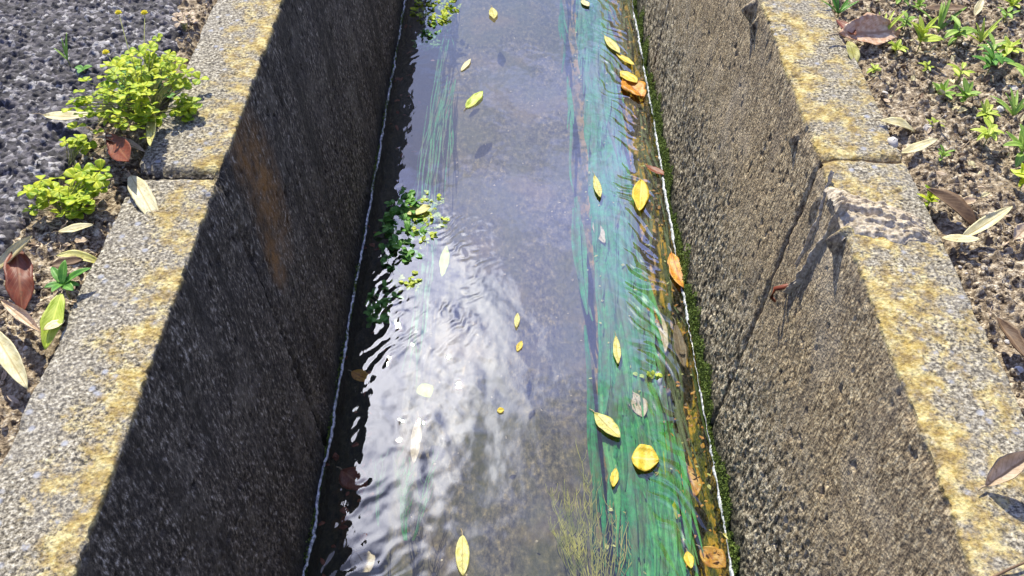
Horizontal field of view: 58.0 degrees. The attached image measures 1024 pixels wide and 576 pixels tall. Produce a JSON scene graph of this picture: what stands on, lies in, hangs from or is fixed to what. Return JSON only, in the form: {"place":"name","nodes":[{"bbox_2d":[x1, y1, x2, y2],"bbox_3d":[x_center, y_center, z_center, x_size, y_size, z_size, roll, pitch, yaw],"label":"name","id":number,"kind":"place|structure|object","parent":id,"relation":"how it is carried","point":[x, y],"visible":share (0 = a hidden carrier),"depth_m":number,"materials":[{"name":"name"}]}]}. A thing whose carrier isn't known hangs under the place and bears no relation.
{"place":"outdoors","nodes":[
{"label":"outdoors","id":0,"kind":"place"},
{"bbox_2d":[0,0,185,298],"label":"asphalt","id":1,"kind":"structure","parent":0,"point":[39,74],"depth_m":2.03,"materials":[{"name":"asphalt"}]},
{"bbox_2d":[32,111,87,119],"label":"fallen leaf","id":2,"kind":"object","parent":1,"relation":"on","point":[60,115],"visible":0.73,"depth_m":1.87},
{"bbox_2d":[54,33,70,66],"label":"grass tuft","id":3,"kind":"object","parent":1,"relation":"on","point":[65,48],"visible":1,"depth_m":2.03,"materials":[{"name":"green plant"}]},
{"bbox_2d":[59,134,97,165],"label":"clover plant","id":4,"kind":"object","parent":1,"relation":"on","point":[82,145],"visible":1,"depth_m":1.81,"materials":[{"name":"green plant"}]},
{"bbox_2d":[108,60,176,98],"bbox_3d":[-0.787,-0.443,1.973,0.162,0.064,0.139,0,45,0],"label":"clover plant","id":5,"kind":"object","parent":1,"relation":"on","point":[152,80],"visible":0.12,"depth_m":1.95,"materials":[{"name":"green plant"}]},
{"bbox_2d":[172,12,197,31],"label":"flower","id":6,"kind":"object","parent":1,"relation":"on","point":[187,21],"visible":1,"depth_m":2.16,"materials":[{"name":"beige plant"}]},
{"bbox_2d":[0,0,217,465],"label":"soil","id":7,"kind":"structure","parent":0,"point":[36,258],"depth_m":1.66,"materials":[{"name":"soil"}]},
{"bbox_2d":[0,331,27,388],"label":"fallen leaf","id":8,"kind":"object","parent":7,"relation":"on","point":[11,363],"visible":1,"depth_m":1.42,"materials":[{"name":"plant"}]},
{"bbox_2d":[0,236,31,268],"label":"fallen leaf","id":9,"kind":"object","parent":7,"relation":"on","point":[16,248],"visible":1,"depth_m":1.56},
{"bbox_2d":[3,240,34,309],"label":"fallen leaf","id":10,"kind":"object","parent":7,"relation":"on","point":[19,280],"visible":0.92,"depth_m":1.54,"materials":[{"name":"plant"}]},
{"bbox_2d":[0,299,40,331],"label":"fallen leaf","id":11,"kind":"object","parent":7,"relation":"on","point":[20,314],"visible":1,"depth_m":1.47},
{"bbox_2d":[40,285,64,349],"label":"fallen leaf","id":12,"kind":"object","parent":7,"relation":"on","point":[55,309],"visible":1,"depth_m":1.48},
{"bbox_2d":[44,256,82,266],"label":"fallen leaf","id":13,"kind":"object","parent":7,"relation":"on","point":[71,260],"visible":0.83,"depth_m":1.57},
{"bbox_2d":[17,159,111,219],"bbox_3d":[-0.820,-0.175,1.691,0.158,0.090,0.136,0,45,0],"label":"clover plant","id":14,"kind":"object","parent":7,"relation":"on","point":[78,195],"visible":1,"depth_m":1.68,"materials":[{"name":"green plant"}]},
{"bbox_2d":[0,133,131,419],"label":"leaf scraps","id":15,"kind":"object","parent":7,"relation":"on","point":[117,174],"visible":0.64,"depth_m":1.75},
{"bbox_2d":[44,260,90,299],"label":"green seedling","id":16,"kind":"object","parent":7,"relation":"on","point":[60,276],"visible":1,"depth_m":1.53,"materials":[{"name":"green plant"}]},
{"bbox_2d":[51,223,92,232],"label":"fallen leaf","id":17,"kind":"object","parent":7,"relation":"on","point":[75,227],"visible":1,"depth_m":1.63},
{"bbox_2d":[49,250,96,262],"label":"fallen leaf","id":18,"kind":"object","parent":7,"relation":"on","point":[86,256],"visible":0.93,"depth_m":1.59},
{"bbox_2d":[19,136,139,290],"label":"leaf scraps","id":19,"kind":"object","parent":7,"relation":"on","point":[76,240],"visible":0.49,"depth_m":1.65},
{"bbox_2d":[97,127,130,161],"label":"fallen leaf","id":20,"kind":"object","parent":7,"relation":"on","point":[119,148],"visible":0.99,"depth_m":1.77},
{"bbox_2d":[87,134,144,151],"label":"fallen leaf","id":21,"kind":"object","parent":7,"relation":"on","point":[133,144],"visible":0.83,"depth_m":1.81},
{"bbox_2d":[49,10,208,179],"bbox_3d":[-0.756,-0.422,1.886,0.260,0.159,0.480,0,45,0],"label":"clover plant","id":22,"kind":"object","parent":7,"relation":"on","point":[141,97],"visible":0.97,"depth_m":1.85,"materials":[{"name":"green plant"}]},
{"bbox_2d":[1,0,1018,408],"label":"leaf litter","id":23,"kind":"object","parent":7,"relation":"on","point":[3,374],"visible":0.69,"depth_m":1.75,"materials":[{"name":"plant"}]},
{"bbox_2d":[316,0,721,575],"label":"stream bed","id":24,"kind":"object","parent":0,"point":[490,496],"visible":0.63,"depth_m":2.84,"materials":[{"name":"liquid"}]},
{"bbox_2d":[0,176,333,575],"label":"ditch wall","id":25,"kind":"structure","parent":24,"relation":"on","point":[168,427],"depth_m":1.55,"materials":[{"name":"concrete"}]},
{"bbox_2d":[124,169,157,213],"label":"fallen leaf","id":26,"kind":"object","parent":25,"relation":"on","point":[140,192],"visible":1,"depth_m":1.70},
{"bbox_2d":[123,0,411,459],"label":"ditch wall","id":27,"kind":"structure","parent":24,"relation":"on","point":[278,137],"depth_m":2.30,"materials":[{"name":"concrete"}]},
{"bbox_2d":[146,101,155,146],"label":"fallen leaf","id":28,"kind":"object","parent":27,"relation":"on","point":[150,130],"visible":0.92,"depth_m":1.79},
{"bbox_2d":[170,93,197,121],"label":"clover plant","id":29,"kind":"object","parent":27,"relation":"on","point":[188,112],"visible":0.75,"depth_m":1.89,"materials":[{"name":"green plant"}]},
{"bbox_2d":[304,1,405,575],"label":"moss","id":30,"kind":"object","parent":27,"relation":"attached to","point":[342,357],"visible":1,"depth_m":2.65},
{"bbox_2d":[410,411,421,463],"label":"sunken leaf","id":31,"kind":"object","parent":24,"relation":"on","point":[416,436],"visible":1,"depth_m":2.47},
{"bbox_2d":[627,0,669,101],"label":"ditch wall","id":32,"kind":"structure","parent":24,"relation":"on","point":[655,13],"depth_m":3.60,"materials":[{"name":"concrete"}]},
{"bbox_2d":[645,0,901,446],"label":"ditch wall","id":33,"kind":"structure","parent":24,"relation":"on","point":[769,108],"depth_m":2.27,"materials":[{"name":"concrete"}]},
{"bbox_2d":[633,0,739,575],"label":"moss","id":34,"kind":"object","parent":33,"relation":"attached to","point":[689,303],"visible":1,"depth_m":2.65,"materials":[{"name":"plant"}]},
{"bbox_2d":[845,38,859,61],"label":"fallen leaf","id":35,"kind":"object","parent":33,"relation":"on","point":[852,50],"visible":1,"depth_m":2.05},
{"bbox_2d":[705,160,1023,575],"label":"ditch wall","id":36,"kind":"structure","parent":24,"relation":"on","point":[869,420],"depth_m":1.59,"materials":[{"name":"concrete"}]},
{"bbox_2d":[978,451,1023,490],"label":"fallen leaf","id":37,"kind":"object","parent":36,"relation":"on","point":[1007,467],"visible":1,"depth_m":1.26,"materials":[{"name":"plant"}]},
{"bbox_2d":[827,0,1023,416],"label":"soil","id":38,"kind":"structure","parent":0,"point":[903,96],"depth_m":1.85,"materials":[{"name":"soil"}]},
{"bbox_2d":[821,0,858,17],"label":"grass tuft","id":39,"kind":"object","parent":38,"relation":"on","point":[844,6],"visible":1,"depth_m":2.20,"materials":[{"name":"green plant"}]},
{"bbox_2d":[827,12,902,44],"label":"fallen leaf","id":40,"kind":"object","parent":38,"relation":"on","point":[870,28],"visible":1,"depth_m":2.10,"materials":[{"name":"plant"}]},
{"bbox_2d":[874,117,914,132],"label":"fallen leaf","id":41,"kind":"object","parent":38,"relation":"on","point":[900,122],"visible":1,"depth_m":1.87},
{"bbox_2d":[888,39,908,53],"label":"green seedling","id":42,"kind":"object","parent":38,"relation":"on","point":[897,46],"visible":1,"depth_m":2.07,"materials":[{"name":"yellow plant"}]},
{"bbox_2d":[893,11,915,30],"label":"green seedling","id":43,"kind":"object","parent":38,"relation":"on","point":[905,21],"visible":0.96,"depth_m":2.13,"materials":[{"name":"green plant"}]},
{"bbox_2d":[897,138,937,154],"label":"fallen leaf","id":44,"kind":"object","parent":38,"relation":"on","point":[918,146],"visible":1,"depth_m":1.80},
{"bbox_2d":[911,15,944,52],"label":"green seedling","id":45,"kind":"object","parent":38,"relation":"on","point":[922,31],"visible":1,"depth_m":2.06,"materials":[{"name":"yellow plant"}]},
{"bbox_2d":[918,185,939,207],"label":"green seedling","id":46,"kind":"object","parent":38,"relation":"on","point":[930,197],"visible":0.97,"depth_m":1.70,"materials":[{"name":"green plant"}]},
{"bbox_2d":[911,0,966,33],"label":"grass tuft","id":47,"kind":"object","parent":38,"relation":"on","point":[943,11],"visible":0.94,"depth_m":2.14,"materials":[{"name":"green plant"}]},
{"bbox_2d":[870,2,1016,245],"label":"leaf scraps","id":48,"kind":"object","parent":38,"relation":"on","point":[989,240],"visible":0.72,"depth_m":2.00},
{"bbox_2d":[932,79,956,99],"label":"green seedling","id":49,"kind":"object","parent":38,"relation":"on","point":[942,86],"visible":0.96,"depth_m":1.95,"materials":[{"name":"green plant"}]},
{"bbox_2d":[921,3,969,10],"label":"fallen leaf","id":50,"kind":"object","parent":38,"relation":"on","point":[953,7],"visible":0.86,"depth_m":2.17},
{"bbox_2d":[867,0,1023,197],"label":"leaf scraps","id":51,"kind":"object","parent":38,"relation":"on","point":[962,109],"visible":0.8,"depth_m":1.98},
{"bbox_2d":[917,184,976,225],"bbox_3d":[0.788,-0.148,1.671,0.039,0.036,0.132,-30,52,-26],"label":"fallen leaf","id":52,"kind":"object","parent":38,"relation":"on","point":[959,205],"visible":0.86,"depth_m":1.66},
{"bbox_2d":[881,8,1023,372],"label":"stones","id":53,"kind":"object","parent":38,"relation":"on","point":[1001,108],"visible":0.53,"depth_m":1.88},
{"bbox_2d":[935,234,980,241],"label":"fallen leaf","id":54,"kind":"object","parent":38,"relation":"on","point":[959,237],"visible":1,"depth_m":1.61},
{"bbox_2d":[954,206,1012,242],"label":"fallen leaf","id":55,"kind":"object","parent":54,"relation":"on","point":[985,222],"visible":1,"depth_m":1.62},
{"bbox_2d":[947,62,975,83],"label":"green seedling","id":56,"kind":"object","parent":38,"relation":"on","point":[957,70],"visible":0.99,"depth_m":1.98,"materials":[{"name":"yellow plant"}]},
{"bbox_2d":[944,15,979,45],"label":"green seedling","id":57,"kind":"object","parent":38,"relation":"on","point":[956,30],"visible":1,"depth_m":2.08,"materials":[{"name":"green plant"}]},
{"bbox_2d":[956,77,980,105],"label":"green seedling","id":58,"kind":"object","parent":38,"relation":"on","point":[968,92],"visible":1,"depth_m":1.92,"materials":[{"name":"green plant"}]},
{"bbox_2d":[961,17,1002,42],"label":"grass tuft","id":59,"kind":"object","parent":38,"relation":"on","point":[982,36],"visible":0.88,"depth_m":2.11,"materials":[{"name":"green plant"}]},
{"bbox_2d":[970,117,1004,145],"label":"green seedling","id":60,"kind":"object","parent":38,"relation":"on","point":[992,131],"visible":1,"depth_m":1.81,"materials":[{"name":"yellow plant"}]},
{"bbox_2d":[976,99,1000,123],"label":"green seedling","id":61,"kind":"object","parent":38,"relation":"on","point":[987,110],"visible":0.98,"depth_m":1.90,"materials":[{"name":"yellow plant"}]},
{"bbox_2d":[977,31,1006,52],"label":"green seedling","id":62,"kind":"object","parent":38,"relation":"on","point":[992,39],"visible":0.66,"depth_m":2.03,"materials":[{"name":"green plant"}]},
{"bbox_2d":[972,40,1014,74],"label":"green seedling","id":63,"kind":"object","parent":38,"relation":"on","point":[990,59],"visible":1,"depth_m":1.99,"materials":[{"name":"green plant"}]},
{"bbox_2d":[990,311,1023,355],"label":"fallen leaf","id":64,"kind":"object","parent":38,"relation":"on","point":[1012,333],"visible":1,"depth_m":1.44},
{"bbox_2d":[991,88,1023,115],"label":"grass tuft","id":65,"kind":"object","parent":38,"relation":"on","point":[1015,110],"visible":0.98,"depth_m":1.91,"materials":[{"name":"green plant"}]},
{"bbox_2d":[997,7,1020,22],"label":"green seedling","id":66,"kind":"object","parent":38,"relation":"on","point":[1005,14],"visible":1,"depth_m":2.16,"materials":[{"name":"green plant"}]},
{"bbox_2d":[997,36,1023,56],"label":"green seedling","id":67,"kind":"object","parent":38,"relation":"on","point":[1008,46],"visible":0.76,"depth_m":2.07,"materials":[{"name":"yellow plant"}]},
{"bbox_2d":[1003,124,1023,166],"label":"green seedling","id":68,"kind":"object","parent":38,"relation":"on","point":[1019,158],"visible":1,"depth_m":1.78,"materials":[{"name":"green plant"}]},
{"bbox_2d":[1013,223,1023,240],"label":"fallen leaf","id":69,"kind":"object","parent":38,"relation":"on","point":[1018,231],"visible":1,"depth_m":1.62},
{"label":"water","id":70,"kind":"structure","parent":0,"visible":0},
{"bbox_2d":[336,466,367,490],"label":"sunken leaf","id":71,"kind":"object","parent":70,"relation":"in","point":[351,478],"visible":1,"depth_m":2.34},
{"bbox_2d":[302,0,405,575],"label":"foam","id":72,"kind":"object","parent":70,"relation":"on","point":[333,424],"visible":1,"depth_m":2.58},
{"bbox_2d":[349,369,369,381],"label":"sunken leaf","id":73,"kind":"object","parent":70,"relation":"in","point":[361,375],"visible":1,"depth_m":2.56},
{"bbox_2d":[350,548,374,572],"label":"sunken leaf","id":74,"kind":"object","parent":70,"relation":"in","point":[362,561],"visible":1,"depth_m":2.18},
{"bbox_2d":[319,5,439,575],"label":"leaf scraps","id":75,"kind":"object","parent":70,"relation":"in","point":[344,509],"visible":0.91,"depth_m":2.37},
{"bbox_2d":[372,450,388,525],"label":"filament plant","id":76,"kind":"object","parent":70,"relation":"in","point":[378,491],"visible":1,"depth_m":2.31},
{"bbox_2d":[363,279,403,327],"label":"water plant","id":77,"kind":"object","parent":70,"relation":"in","point":[378,315],"visible":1,"depth_m":2.74,"materials":[{"name":"green plant"}]},
{"bbox_2d":[373,187,427,274],"bbox_3d":[-0.355,-0.177,2.982,0.172,0.125,0.387,0,45,0],"label":"water plant","id":78,"kind":"object","parent":70,"relation":"in","point":[397,240],"visible":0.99,"depth_m":2.96,"materials":[{"name":"green plant"}]},
{"bbox_2d":[391,270,421,296],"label":"water plant","id":79,"kind":"object","parent":70,"relation":"in","point":[414,286],"visible":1,"depth_m":2.81,"materials":[{"name":"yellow plant"}]},
{"bbox_2d":[393,446,438,540],"bbox_3d":[-0.248,0.505,2.310,0.119,0.024,0.267,0,45,0],"label":"filament plant","id":80,"kind":"object","parent":70,"relation":"in","point":[403,513],"visible":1,"depth_m":2.29,"materials":[{"name":"plant"}]},
{"bbox_2d":[407,204,430,214],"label":"floating leaf","id":81,"kind":"object","parent":70,"relation":"on","point":[423,208],"visible":0.9,"depth_m":3.02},
{"bbox_2d":[417,384,433,397],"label":"sunken leaf","id":82,"kind":"object","parent":70,"relation":"in","point":[425,390],"visible":1,"depth_m":2.52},
{"bbox_2d":[411,19,440,51],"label":"water plant","id":83,"kind":"object","parent":70,"relation":"in","point":[430,44],"visible":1,"depth_m":3.81,"materials":[{"name":"green plant"}]},
{"bbox_2d":[401,0,455,383],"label":"waterweed","id":84,"kind":"object","parent":70,"relation":"in","point":[442,104],"visible":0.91,"depth_m":3.33,"materials":[{"name":"plant"}]},
{"bbox_2d":[407,190,449,248],"bbox_3d":[-0.274,-0.211,3.037,0.148,0.095,0.278,0,45,0],"label":"water plant","id":85,"kind":"object","parent":70,"relation":"in","point":[427,216],"visible":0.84,"depth_m":3.01,"materials":[{"name":"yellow plant"}]},
{"bbox_2d":[410,0,460,26],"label":"water plant","id":86,"kind":"object","parent":70,"relation":"in","point":[441,14],"visible":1,"depth_m":3.95,"materials":[{"name":"green plant"}]},
{"bbox_2d":[439,241,449,275],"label":"sunken leaf","id":87,"kind":"object","parent":70,"relation":"in","point":[444,260],"visible":1,"depth_m":2.88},
{"bbox_2d":[455,528,469,574],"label":"floating leaf","id":88,"kind":"object","parent":70,"relation":"on","point":[462,552],"visible":1,"depth_m":2.16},
{"bbox_2d":[464,91,482,109],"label":"floating leaf","id":89,"kind":"object","parent":70,"relation":"on","point":[473,99],"visible":1,"depth_m":3.47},
{"bbox_2d":[547,485,594,568],"bbox_3d":[0.145,0.576,2.240,0.118,0.024,0.217,0,45,0],"label":"filament plant","id":90,"kind":"object","parent":70,"relation":"in","point":[564,528],"visible":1,"depth_m":2.22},
{"bbox_2d":[576,445,594,518],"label":"filament plant","id":91,"kind":"object","parent":70,"relation":"in","point":[585,483],"visible":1,"depth_m":2.32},
{"bbox_2d":[545,475,631,575],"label":"filament plant","id":92,"kind":"object","parent":70,"relation":"in","point":[578,554],"visible":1,"depth_m":2.20,"materials":[{"name":"plant"}]},
{"bbox_2d":[592,171,601,196],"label":"floating leaf","id":93,"kind":"object","parent":70,"relation":"on","point":[597,186],"visible":1,"depth_m":3.11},
{"bbox_2d":[590,409,619,437],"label":"floating leaf","id":94,"kind":"object","parent":70,"relation":"on","point":[607,424],"visible":1,"depth_m":2.42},
{"bbox_2d":[602,33,619,52],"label":"floating leaf","id":95,"kind":"object","parent":70,"relation":"on","point":[611,43],"visible":1,"depth_m":3.75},
{"bbox_2d":[610,468,618,486],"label":"floating leaf","id":96,"kind":"object","parent":70,"relation":"on","point":[614,477],"visible":1,"depth_m":2.31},
{"bbox_2d":[613,331,620,363],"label":"floating leaf","id":97,"kind":"object","parent":70,"relation":"on","point":[616,350],"visible":1,"depth_m":2.60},
{"bbox_2d":[558,0,687,575],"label":"waterweed","id":98,"kind":"object","parent":70,"relation":"in","point":[606,165],"visible":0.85,"depth_m":2.85,"materials":[{"name":"plant"}]},
{"bbox_2d":[565,6,710,573],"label":"leaf scraps","id":99,"kind":"object","parent":98,"relation":"on","point":[656,474],"visible":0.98,"depth_m":2.70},
{"bbox_2d":[617,69,637,82],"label":"floating leaf","id":100,"kind":"object","parent":70,"relation":"on","point":[628,76],"visible":1,"depth_m":3.58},
{"bbox_2d":[621,74,645,98],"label":"floating leaf","id":101,"kind":"object","parent":70,"relation":"on","point":[637,88],"visible":1,"depth_m":3.52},
{"bbox_2d":[629,390,647,416],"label":"sunken leaf","id":102,"kind":"object","parent":70,"relation":"in","point":[638,411],"visible":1,"depth_m":2.48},
{"bbox_2d":[632,179,648,210],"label":"floating leaf","id":103,"kind":"object","parent":70,"relation":"on","point":[640,193],"visible":1,"depth_m":3.08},
{"bbox_2d":[631,444,658,470],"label":"floating leaf","id":104,"kind":"object","parent":70,"relation":"on","point":[644,457],"visible":1,"depth_m":2.35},
{"bbox_2d":[600,241,702,575],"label":"waterweed","id":105,"kind":"object","parent":70,"relation":"in","point":[667,562],"visible":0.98,"depth_m":2.36,"materials":[{"name":"plant"}]},
{"bbox_2d":[608,3,696,544],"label":"leaf scraps","id":106,"kind":"object","parent":70,"relation":"in","point":[668,390],"visible":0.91,"depth_m":3.02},
{"bbox_2d":[599,0,709,556],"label":"waterweed","id":107,"kind":"object","parent":70,"relation":"in","point":[675,400],"visible":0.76,"depth_m":2.75,"materials":[{"name":"plant"}]},
{"bbox_2d":[657,306,667,352],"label":"sunken leaf","id":108,"kind":"object","parent":70,"relation":"in","point":[662,327],"visible":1,"depth_m":2.68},
{"bbox_2d":[608,1,723,575],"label":"leaf scraps","id":109,"kind":"object","parent":70,"relation":"in","point":[702,445],"visible":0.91,"depth_m":2.70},
{"bbox_2d":[667,246,684,287],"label":"floating leaf","id":110,"kind":"object","parent":70,"relation":"on","point":[675,268],"visible":0.92,"depth_m":2.83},
{"bbox_2d":[672,316,686,367],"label":"sunken leaf","id":111,"kind":"object","parent":70,"relation":"in","point":[679,342],"visible":1,"depth_m":2.64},
{"bbox_2d":[632,0,733,575],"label":"foam","id":112,"kind":"object","parent":70,"relation":"on","point":[687,319],"visible":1,"depth_m":2.76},
{"bbox_2d":[684,549,693,567],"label":"floating leaf","id":113,"kind":"object","parent":70,"relation":"on","point":[689,558],"visible":1,"depth_m":2.15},
{"bbox_2d":[681,463,701,496],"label":"sunken leaf","id":114,"kind":"object","parent":70,"relation":"in","point":[695,482],"visible":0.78,"depth_m":2.33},
{"bbox_2d":[696,544,725,568],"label":"sunken leaf","id":115,"kind":"object","parent":70,"relation":"in","point":[708,561],"visible":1,"depth_m":2.19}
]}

